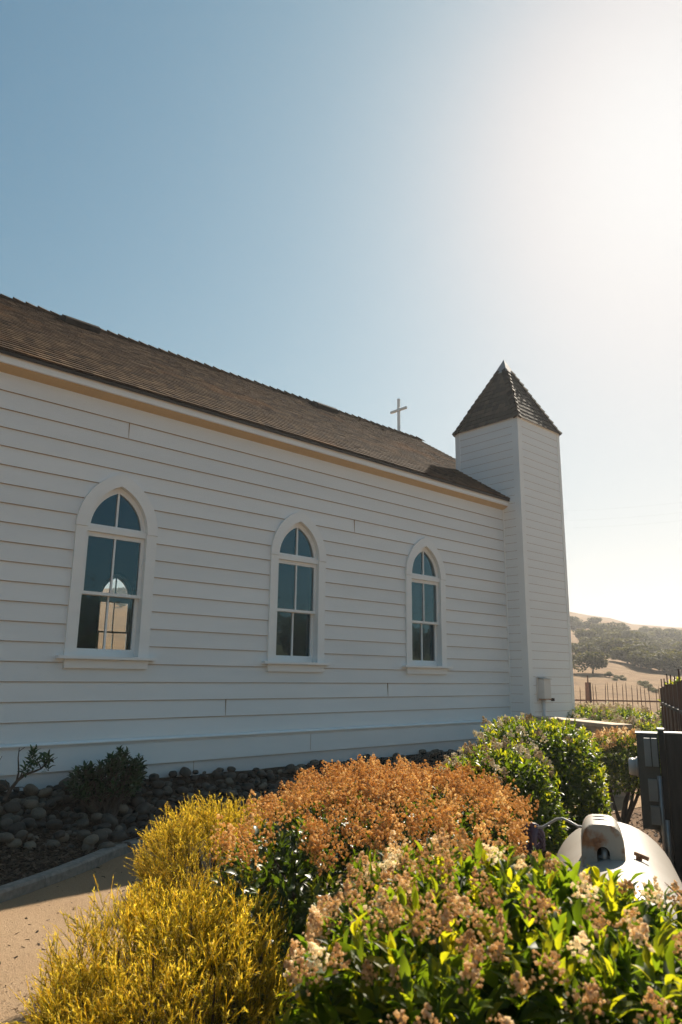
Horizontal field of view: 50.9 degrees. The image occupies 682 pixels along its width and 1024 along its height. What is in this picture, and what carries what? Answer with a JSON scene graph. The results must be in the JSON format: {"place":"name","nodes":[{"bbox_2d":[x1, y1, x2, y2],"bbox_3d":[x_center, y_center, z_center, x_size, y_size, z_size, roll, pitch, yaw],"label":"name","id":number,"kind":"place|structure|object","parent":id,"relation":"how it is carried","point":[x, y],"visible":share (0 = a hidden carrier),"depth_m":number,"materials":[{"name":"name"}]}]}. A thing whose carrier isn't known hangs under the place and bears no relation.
{"place":"outdoors","nodes":[
{"label":"outdoors","id":0,"kind":"place"},
{"bbox_2d":[0,751,447,882],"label":"mulch bed","id":1,"kind":"object","parent":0,"point":[210,779],"visible":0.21,"depth_m":8.32,"materials":[{"name":"grey stone"}]},
{"bbox_2d":[0,780,9,791],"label":"river rock","id":2,"kind":"object","parent":1,"relation":"on","point":[3,782],"visible":0.76,"depth_m":7.16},
{"bbox_2d":[0,813,13,820],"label":"river rock","id":3,"kind":"object","parent":1,"relation":"on","point":[8,815],"visible":0.5,"depth_m":6.72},
{"bbox_2d":[21,817,35,828],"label":"river rock","id":4,"kind":"object","parent":1,"relation":"on","point":[29,823],"visible":0.82,"depth_m":6.58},
{"bbox_2d":[0,744,57,800],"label":"twisted shrub","id":5,"kind":"object","parent":1,"relation":"on","point":[33,762],"visible":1,"depth_m":6.84,"materials":[{"name":"green plant"}]},
{"bbox_2d":[23,841,35,850],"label":"river rock","id":6,"kind":"object","parent":1,"relation":"on","point":[29,845],"visible":0.91,"depth_m":6.29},
{"bbox_2d":[23,799,38,809],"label":"river rock","id":7,"kind":"object","parent":1,"relation":"on","point":[31,804],"visible":0.91,"depth_m":6.94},
{"bbox_2d":[35,820,45,828],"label":"river rock","id":8,"kind":"object","parent":1,"relation":"on","point":[41,824],"visible":0.81,"depth_m":6.76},
{"bbox_2d":[31,807,45,819],"bbox_3d":[-2.894,2.883,6.849,0.135,0.093,0.183,-4,5,-30],"label":"river rock","id":9,"kind":"object","parent":8,"relation":"on","point":[38,813],"visible":0.98,"depth_m":6.80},
{"bbox_2d":[43,799,54,809],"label":"river rock","id":10,"kind":"object","parent":1,"relation":"on","point":[48,801],"visible":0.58,"depth_m":7.18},
{"bbox_2d":[52,796,62,803],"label":"river rock","id":11,"kind":"object","parent":10,"relation":"on","point":[58,799],"visible":0.89,"depth_m":7.24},
{"bbox_2d":[51,790,64,796],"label":"river rock","id":12,"kind":"object","parent":1,"relation":"on","point":[56,793],"visible":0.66,"depth_m":7.42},
{"bbox_2d":[0,829,140,885],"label":"bark mulch","id":13,"kind":"object","parent":1,"relation":"on","point":[15,864],"visible":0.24,"depth_m":6.14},
{"bbox_2d":[6,838,21,849],"bbox_3d":[-2.870,2.909,6.285,0.136,0.096,0.147,3,-12,-36],"label":"river rock","id":14,"kind":"object","parent":13,"relation":"on","point":[15,842],"visible":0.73,"depth_m":6.23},
{"bbox_2d":[0,832,13,842],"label":"river rock","id":15,"kind":"object","parent":14,"relation":"on","point":[6,837],"visible":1,"depth_m":6.21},
{"bbox_2d":[14,830,27,840],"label":"river rock","id":16,"kind":"object","parent":14,"relation":"on","point":[22,834],"visible":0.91,"depth_m":6.30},
{"bbox_2d":[47,840,60,846],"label":"river rock","id":17,"kind":"object","parent":13,"relation":"on","point":[51,843],"visible":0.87,"depth_m":6.43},
{"bbox_2d":[46,819,62,829],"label":"river rock","id":18,"kind":"object","parent":13,"relation":"on","point":[54,824],"visible":1,"depth_m":6.67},
{"bbox_2d":[52,833,68,842],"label":"river rock","id":19,"kind":"object","parent":13,"relation":"on","point":[64,839],"visible":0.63,"depth_m":6.56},
{"bbox_2d":[53,830,65,838],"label":"river rock","id":20,"kind":"object","parent":19,"relation":"on","point":[59,834],"visible":1,"depth_m":6.52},
{"bbox_2d":[82,843,93,851],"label":"river rock","id":21,"kind":"object","parent":13,"relation":"on","point":[87,847],"visible":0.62,"depth_m":6.50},
{"bbox_2d":[83,834,98,844],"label":"river rock","id":22,"kind":"object","parent":21,"relation":"on","point":[92,839],"visible":1,"depth_m":6.54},
{"bbox_2d":[91,829,107,843],"bbox_3d":[-2.273,3.041,6.713,0.158,0.123,0.190,-7,-5,8],"label":"river rock","id":23,"kind":"object","parent":13,"relation":"on","point":[102,834],"visible":0.77,"depth_m":6.68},
{"bbox_2d":[146,816,163,825],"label":"river rock","id":24,"kind":"object","parent":13,"relation":"on","point":[148,823],"visible":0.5,"depth_m":7.34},
{"label":"river rock","id":25,"kind":"object","parent":13,"relation":"on","visible":0},
{"bbox_2d":[96,823,110,829],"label":"river rock","id":26,"kind":"object","parent":25,"relation":"on","point":[103,825],"visible":0.65,"depth_m":6.93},
{"bbox_2d":[75,818,88,827],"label":"river rock","id":27,"kind":"object","parent":1,"relation":"on","point":[82,823],"visible":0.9,"depth_m":7.01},
{"bbox_2d":[91,813,102,822],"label":"river rock","id":28,"kind":"object","parent":1,"relation":"on","point":[96,817],"visible":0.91,"depth_m":7.09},
{"bbox_2d":[62,745,147,817],"bbox_3d":[-2.426,2.825,7.498,1.083,0.750,0.717,12,-17,-41],"label":"dark shrub","id":29,"kind":"object","parent":1,"relation":"on","point":[89,786],"visible":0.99,"depth_m":7.36,"materials":[{"name":"green plant"}]},
{"bbox_2d":[97,841,115,849],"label":"river rock","id":30,"kind":"object","parent":1,"relation":"on","point":[109,844],"visible":0.51,"depth_m":6.59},
{"bbox_2d":[101,813,117,828],"bbox_3d":[-2.311,3.085,7.148,0.192,0.122,0.168,38,-26,-10],"label":"river rock","id":31,"kind":"object","parent":1,"relation":"on","point":[111,819],"visible":0.85,"depth_m":7.10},
{"bbox_2d":[118,807,132,816],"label":"river rock","id":32,"kind":"object","parent":1,"relation":"on","point":[130,810],"visible":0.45,"depth_m":7.51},
{"bbox_2d":[117,803,128,812],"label":"river rock","id":33,"kind":"object","parent":32,"relation":"on","point":[123,808],"visible":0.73,"depth_m":7.47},
{"bbox_2d":[137,821,145,828],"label":"river rock","id":34,"kind":"object","parent":1,"relation":"on","point":[141,824],"visible":0.69,"depth_m":7.37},
{"bbox_2d":[136,814,147,820],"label":"river rock","id":35,"kind":"object","parent":1,"relation":"on","point":[144,817],"visible":0.66,"depth_m":7.50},
{"bbox_2d":[135,803,150,814],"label":"river rock","id":36,"kind":"object","parent":35,"relation":"on","point":[143,808],"visible":0.93,"depth_m":7.55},
{"bbox_2d":[154,808,165,816],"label":"river rock","id":37,"kind":"object","parent":1,"relation":"on","point":[159,812],"visible":0.74,"depth_m":7.59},
{"bbox_2d":[141,746,477,830],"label":"river rocks","id":38,"kind":"object","parent":1,"relation":"on","point":[182,792],"visible":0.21,"depth_m":8.66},
{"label":"river rock","id":39,"kind":"object","parent":1,"relation":"on","visible":0},
{"bbox_2d":[3,801,20,813],"bbox_3d":[-3.142,2.818,6.837,0.146,0.106,0.175,9,-9,28],"label":"river rock","id":40,"kind":"object","parent":39,"relation":"on","point":[12,807],"visible":1,"depth_m":6.79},
{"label":"river rock","id":41,"kind":"object","parent":1,"relation":"on","visible":0},
{"bbox_2d":[37,787,51,797],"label":"river rock","id":42,"kind":"object","parent":41,"relation":"on","point":[44,792],"visible":0.95,"depth_m":7.25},
{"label":"river rock","id":43,"kind":"object","parent":1,"relation":"on","visible":0},
{"bbox_2d":[8,822,25,834],"bbox_3d":[-2.915,2.851,6.446,0.129,0.108,0.153,-21,-8,41],"label":"river rock","id":44,"kind":"object","parent":43,"relation":"on","point":[14,828],"visible":0.76,"depth_m":6.41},
{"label":"river rock","id":45,"kind":"object","parent":1,"relation":"on","visible":0},
{"bbox_2d":[23,784,38,796],"bbox_3d":[-3.140,2.825,7.263,0.160,0.108,0.186,27,-41,-3],"label":"river rock","id":46,"kind":"object","parent":45,"relation":"on","point":[29,790],"visible":0.91,"depth_m":7.20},
{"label":"river rock","id":47,"kind":"object","parent":1,"relation":"on","visible":0},
{"bbox_2d":[77,830,90,840],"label":"river rock","id":48,"kind":"object","parent":47,"relation":"on","point":[82,835],"visible":0.84,"depth_m":6.63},
{"bbox_2d":[0,784,640,1023],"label":"path","id":49,"kind":"structure","parent":0,"point":[76,890],"depth_m":4.92,"materials":[{"name":"concrete"}]},
{"bbox_2d":[0,855,192,1013],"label":"fallen twigs","id":50,"kind":"object","parent":49,"relation":"on","point":[69,931],"visible":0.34,"depth_m":4.79,"materials":[{"name":"brown plant"}]},
{"bbox_2d":[0,0,681,627],"label":"sky","id":51,"kind":"structure","parent":0,"point":[355,207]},
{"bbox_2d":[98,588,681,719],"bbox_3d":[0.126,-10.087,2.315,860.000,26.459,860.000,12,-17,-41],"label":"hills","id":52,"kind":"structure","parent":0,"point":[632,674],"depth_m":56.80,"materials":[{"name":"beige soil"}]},
{"bbox_2d":[571,619,590,629],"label":"oak tree","id":53,"kind":"object","parent":52,"relation":"on","point":[579,624],"visible":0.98,"depth_m":123.40,"materials":[{"name":"green plant"}]},
{"bbox_2d":[572,628,596,639],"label":"oak tree","id":54,"kind":"object","parent":52,"relation":"on","point":[588,633],"visible":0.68,"depth_m":94.58,"materials":[{"name":"green plant"}]},
{"bbox_2d":[572,641,600,654],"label":"oak tree","id":55,"kind":"object","parent":52,"relation":"on","point":[588,646],"visible":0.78,"depth_m":70.04,"materials":[{"name":"green plant"}]},
{"bbox_2d":[572,650,609,673],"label":"oak tree","id":56,"kind":"object","parent":52,"relation":"on","point":[594,660],"visible":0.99,"depth_m":55.07,"materials":[{"name":"green plant"}]},
{"bbox_2d":[586,617,601,623],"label":"oak tree","id":57,"kind":"object","parent":52,"relation":"on","point":[595,620],"visible":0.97,"depth_m":136.97,"materials":[{"name":"green plant"}]},
{"bbox_2d":[589,623,609,631],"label":"oak tree","id":58,"kind":"object","parent":52,"relation":"on","point":[602,626],"visible":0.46,"depth_m":120.88,"materials":[{"name":"green plant"}]},
{"bbox_2d":[592,638,609,647],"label":"oak tree","id":59,"kind":"object","parent":52,"relation":"on","point":[599,641],"visible":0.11,"depth_m":78.92,"materials":[{"name":"green plant"}]},
{"bbox_2d":[596,629,620,640],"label":"oak tree","id":60,"kind":"object","parent":52,"relation":"on","point":[610,634],"visible":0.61,"depth_m":96.96,"materials":[{"name":"green plant"}]},
{"bbox_2d":[597,637,625,655],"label":"oak tree","id":61,"kind":"object","parent":52,"relation":"on","point":[606,647],"visible":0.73,"depth_m":73.12,"materials":[{"name":"green plant"}]},
{"bbox_2d":[606,621,625,630],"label":"oak tree","id":62,"kind":"object","parent":52,"relation":"on","point":[611,626],"visible":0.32,"depth_m":123.39,"materials":[{"name":"green plant"}]},
{"bbox_2d":[607,628,632,637],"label":"oak tree","id":63,"kind":"object","parent":52,"relation":"on","point":[623,633],"visible":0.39,"depth_m":100.11,"materials":[{"name":"green plant"}]},
{"bbox_2d":[609,643,651,663],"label":"oak tree","id":64,"kind":"object","parent":52,"relation":"on","point":[616,653],"visible":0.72,"depth_m":65.09,"materials":[{"name":"green plant"}]},
{"bbox_2d":[614,631,646,642],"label":"oak tree","id":65,"kind":"object","parent":52,"relation":"on","point":[641,639],"visible":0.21,"depth_m":99.66,"materials":[{"name":"green plant"}]},
{"bbox_2d":[626,649,651,667],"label":"oak tree","id":66,"kind":"object","parent":52,"relation":"on","point":[635,663],"visible":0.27,"depth_m":62.27,"materials":[{"name":"green plant"}]},
{"bbox_2d":[624,637,653,645],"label":"oak tree","id":67,"kind":"object","parent":52,"relation":"on","point":[633,640],"visible":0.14,"depth_m":85.75,"materials":[{"name":"green plant"}]},
{"bbox_2d":[629,650,657,669],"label":"oak tree","id":68,"kind":"object","parent":52,"relation":"on","point":[638,659],"visible":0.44,"depth_m":60.74,"materials":[{"name":"green plant"}]},
{"bbox_2d":[638,626,657,632],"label":"oak tree","id":69,"kind":"object","parent":52,"relation":"on","point":[646,629],"visible":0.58,"depth_m":144.23,"materials":[{"name":"green plant"}]},
{"bbox_2d":[639,645,664,653],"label":"oak tree","id":70,"kind":"object","parent":52,"relation":"on","point":[655,648],"visible":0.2,"depth_m":80.86,"materials":[{"name":"green plant"}]},
{"bbox_2d":[648,627,668,637],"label":"oak tree","id":71,"kind":"object","parent":52,"relation":"on","point":[657,631],"visible":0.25,"depth_m":136.58,"materials":[{"name":"green plant"}]},
{"bbox_2d":[641,651,681,672],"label":"oak tree","id":72,"kind":"object","parent":52,"relation":"on","point":[664,662],"visible":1,"depth_m":59.43,"materials":[{"name":"green plant"}]},
{"bbox_2d":[649,637,673,646],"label":"oak tree","id":73,"kind":"object","parent":52,"relation":"on","point":[662,639],"visible":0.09,"depth_m":103.17,"materials":[{"name":"green plant"}]},
{"bbox_2d":[652,649,681,654],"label":"oak tree","id":74,"kind":"object","parent":52,"relation":"on","point":[665,650],"visible":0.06,"depth_m":64.38,"materials":[{"name":"green plant"}]},
{"bbox_2d":[657,640,681,651],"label":"oak tree","id":75,"kind":"object","parent":52,"relation":"on","point":[667,645],"visible":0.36,"depth_m":100.59,"materials":[{"name":"green plant"}]},
{"bbox_2d":[659,651,681,671],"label":"oak tree","id":76,"kind":"object","parent":52,"relation":"on","point":[679,654],"visible":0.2,"depth_m":61.12,"materials":[{"name":"green plant"}]},
{"bbox_2d":[661,630,681,639],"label":"oak tree","id":77,"kind":"object","parent":52,"relation":"on","point":[666,634],"visible":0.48,"depth_m":130.58,"materials":[{"name":"green plant"}]},
{"bbox_2d":[668,632,681,641],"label":"oak tree","id":78,"kind":"object","parent":52,"relation":"on","point":[678,637],"visible":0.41,"depth_m":127.75,"materials":[{"name":"green plant"}]},
{"bbox_2d":[670,641,681,651],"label":"oak tree","id":79,"kind":"object","parent":52,"relation":"on","point":[677,646],"visible":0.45,"depth_m":89.91,"materials":[{"name":"green plant"}]},
{"bbox_2d":[223,807,681,1008],"bbox_3d":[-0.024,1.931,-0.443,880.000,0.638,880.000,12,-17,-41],"label":"ground","id":80,"kind":"structure","parent":0,"point":[638,810],"depth_m":8.40,"materials":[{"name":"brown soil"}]},
{"bbox_2d":[0,855,219,1023],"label":"gravel","id":81,"kind":"structure","parent":80,"relation":"on","point":[39,982],"depth_m":3.79,"materials":[{"name":"gravel"}]},
{"bbox_2d":[0,817,257,902],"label":"kerb","id":82,"kind":"structure","parent":80,"relation":"on","point":[43,879],"depth_m":5.89,"materials":[{"name":"concrete"}]},
{"bbox_2d":[0,864,321,1023],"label":"golden shrub","id":83,"kind":"object","parent":80,"relation":"on","point":[133,1007],"visible":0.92,"depth_m":2.39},
{"bbox_2d":[125,791,304,967],"bbox_3d":[-0.742,2.229,4.347,1.137,0.997,1.162,4,-13,-13],"label":"golden shrub","id":84,"kind":"object","parent":80,"relation":"on","point":[201,818],"visible":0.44,"depth_m":4.23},
{"bbox_2d":[0,293,574,791],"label":"church","id":85,"kind":"structure","parent":80,"relation":"on","point":[304,581],"depth_m":10.15,"materials":[{"name":"white paint"}]},
{"bbox_2d":[55,474,157,668],"bbox_3d":[-2.699,0.675,8.475,1.190,2.300,0.248,12,-17,-41],"label":"window","id":86,"kind":"structure","parent":85,"relation":"in","point":[121,485],"depth_m":8.48,"materials":[{"name":"white paint"}]},
{"bbox_2d":[96,573,132,649],"bbox_3d":[-5.128,2.336,16.149,1.030,2.165,0.199,12,-17,-41],"label":"window","id":87,"kind":"structure","parent":85,"relation":"in","point":[118,576],"depth_m":16.27,"materials":[{"name":"white paint"}]},
{"bbox_2d":[261,511,330,671],"bbox_3d":[-0.648,1.121,10.310,1.190,2.300,0.248,12,-17,-41],"label":"window","id":88,"kind":"structure","parent":85,"relation":"in","point":[314,662],"depth_m":10.35,"materials":[{"name":"white paint"}]},
{"bbox_2d":[402,537,452,673],"bbox_3d":[1.405,1.568,12.146,1.190,2.300,0.248,12,-17,-41],"label":"window","id":89,"kind":"structure","parent":85,"relation":"in","point":[425,546],"depth_m":12.21,"materials":[{"name":"white paint"}]},
{"bbox_2d":[536,677,554,715],"bbox_3d":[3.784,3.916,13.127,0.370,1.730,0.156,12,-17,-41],"label":"utility box","id":90,"kind":"object","parent":85,"relation":"attached to","point":[543,687],"visible":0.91,"depth_m":13.19,"materials":[{"name":"grey paint"}]},
{"bbox_2d":[197,754,542,1023],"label":"flowering shrub","id":91,"kind":"object","parent":80,"relation":"on","point":[338,819],"visible":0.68,"depth_m":3.09,"materials":[{"name":"orange plant"}]},
{"bbox_2d":[275,827,681,1023],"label":"flowering shrub","id":92,"kind":"object","parent":80,"relation":"on","point":[423,938],"visible":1,"depth_m":1.29,"materials":[{"name":"green plant"}]},
{"bbox_2d":[423,735,569,876],"bbox_3d":[0.928,2.054,4.304,0.878,1.365,0.947,-2,-13,10],"label":"flowering shrub","id":93,"kind":"object","parent":80,"relation":"on","point":[531,779],"visible":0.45,"depth_m":4.20,"materials":[{"name":"green plant"}]},
{"bbox_2d":[519,822,544,864],"bbox_3d":[0.859,1.931,3.141,0.118,1.063,0.040,-2,-13,11],"label":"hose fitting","id":94,"kind":"object","parent":80,"relation":"on","point":[534,834],"visible":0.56,"depth_m":3.23,"materials":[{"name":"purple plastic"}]},
{"bbox_2d":[472,712,613,846],"bbox_3d":[1.433,2.199,5.147,1.027,1.468,1.216,-3,-13,14],"label":"flowering shrub","id":95,"kind":"object","parent":80,"relation":"on","point":[568,750],"visible":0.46,"depth_m":4.90,"materials":[{"name":"green plant"}]},
{"bbox_2d":[531,716,632,796],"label":"garden wall","id":96,"kind":"structure","parent":80,"relation":"on","point":[592,725],"depth_m":10.94,"materials":[{"name":"beige paint"}]},
{"bbox_2d":[567,701,620,721],"bbox_3d":[4.793,4.552,14.174,1.553,1.614,1.754,-4,-14,19],"label":"flowering shrub","id":97,"kind":"object","parent":80,"relation":"on","point":[589,712],"visible":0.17,"depth_m":13.94,"materials":[{"name":"green plant"}]},
{"bbox_2d":[590,726,640,824],"bbox_3d":[3.182,3.045,8.154,0.810,1.174,0.941,-4,-14,18],"label":"flowering shrub","id":98,"kind":"object","parent":80,"relation":"on","point":[616,742],"visible":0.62,"depth_m":7.98,"materials":[{"name":"green plant"}]},
{"bbox_2d":[575,675,660,721],"bbox_3d":[6.394,5.252,17.397,3.139,2.500,0.140,-2,-13,10],"label":"iron railing","id":99,"kind":"object","parent":80,"relation":"on","point":[588,696],"visible":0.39,"depth_m":17.55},
{"bbox_2d":[556,814,681,941],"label":"propane tank","id":100,"kind":"object","parent":80,"relation":"on","point":[601,842],"visible":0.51,"depth_m":2.83,"materials":[{"name":"metal"}]},
{"bbox_2d":[537,817,585,828],"bbox_3d":[0.985,1.368,3.123,0.046,0.060,0.278,12,-17,-41],"label":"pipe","id":101,"kind":"object","parent":100,"relation":"attached to","point":[559,818],"visible":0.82,"depth_m":3.17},
{"bbox_2d":[583,701,659,723],"bbox_3d":[5.633,4.748,14.935,2.177,1.562,1.821,-5,-14,24],"label":"flowering shrub","id":102,"kind":"object","parent":80,"relation":"on","point":[623,712],"visible":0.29,"depth_m":14.61,"materials":[{"name":"green plant"}]},
{"bbox_2d":[602,715,661,777],"bbox_3d":[5.338,4.299,12.623,1.728,1.408,1.824,-4,-14,19],"label":"flowering shrub","id":103,"kind":"object","parent":80,"relation":"on","point":[641,724],"visible":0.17,"depth_m":12.40,"materials":[{"name":"green plant"}]},
{"bbox_2d":[608,813,681,878],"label":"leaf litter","id":104,"kind":"object","parent":80,"relation":"on","point":[655,834],"visible":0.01,"depth_m":8.16,"materials":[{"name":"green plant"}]},
{"bbox_2d":[657,728,675,870],"bbox_3d":[2.882,2.604,6.333,0.056,1.327,0.148,-5,-14,22],"label":"timber post","id":105,"kind":"object","parent":80,"relation":"on","point":[664,773],"visible":0.6,"depth_m":6.32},
{"bbox_2d":[628,731,673,866],"bbox_3d":[2.740,2.626,6.353,0.302,1.290,0.283,-5,-14,22],"label":"meter panel","id":106,"kind":"object","parent":105,"relation":"attached to","point":[644,766],"visible":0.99,"depth_m":6.31,"materials":[{"name":"grey metal"}]},
{"bbox_2d":[654,676,680,727],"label":"fence bush","id":107,"kind":"object","parent":80,"relation":"on","point":[660,716],"visible":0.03,"depth_m":11.12,"materials":[{"name":"green plant"}]},
{"bbox_2d":[664,735,675,868],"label":"timber beam","id":108,"kind":"structure","parent":80,"relation":"on","point":[669,799],"depth_m":6.55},
{"bbox_2d":[659,669,681,731],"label":"board fence","id":109,"kind":"object","parent":80,"relation":"on","point":[671,700],"visible":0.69,"depth_m":8.44,"materials":[{"name":"wood"}]},
{"bbox_2d":[664,731,681,878],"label":"timber post","id":110,"kind":"object","parent":80,"relation":"on","point":[673,743],"visible":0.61,"depth_m":6.33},
{"label":"river rock","id":111,"kind":"object","parent":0,"visible":0},
{"bbox_2d":[0,818,12,830],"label":"river rock","id":112,"kind":"object","parent":111,"relation":"on","point":[6,822],"visible":0.86,"depth_m":6.46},
{"label":"river rock","id":113,"kind":"object","parent":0,"visible":0},
{"bbox_2d":[10,815,20,823],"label":"river rock","id":114,"kind":"object","parent":113,"relation":"on","point":[16,818],"visible":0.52,"depth_m":6.59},
{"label":"river rock","id":115,"kind":"object","parent":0,"visible":0},
{"bbox_2d":[109,830,126,841],"bbox_3d":[-2.122,3.083,6.814,0.161,0.097,0.136,5,-20,-28],"label":"river rock","id":116,"kind":"object","parent":115,"relation":"on","point":[118,836],"visible":1,"depth_m":6.77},
{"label":"river rock","id":117,"kind":"object","parent":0,"visible":0},
{"bbox_2d":[129,796,144,807],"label":"river rock","id":118,"kind":"object","parent":117,"relation":"on","point":[135,801],"visible":0.84,"depth_m":7.65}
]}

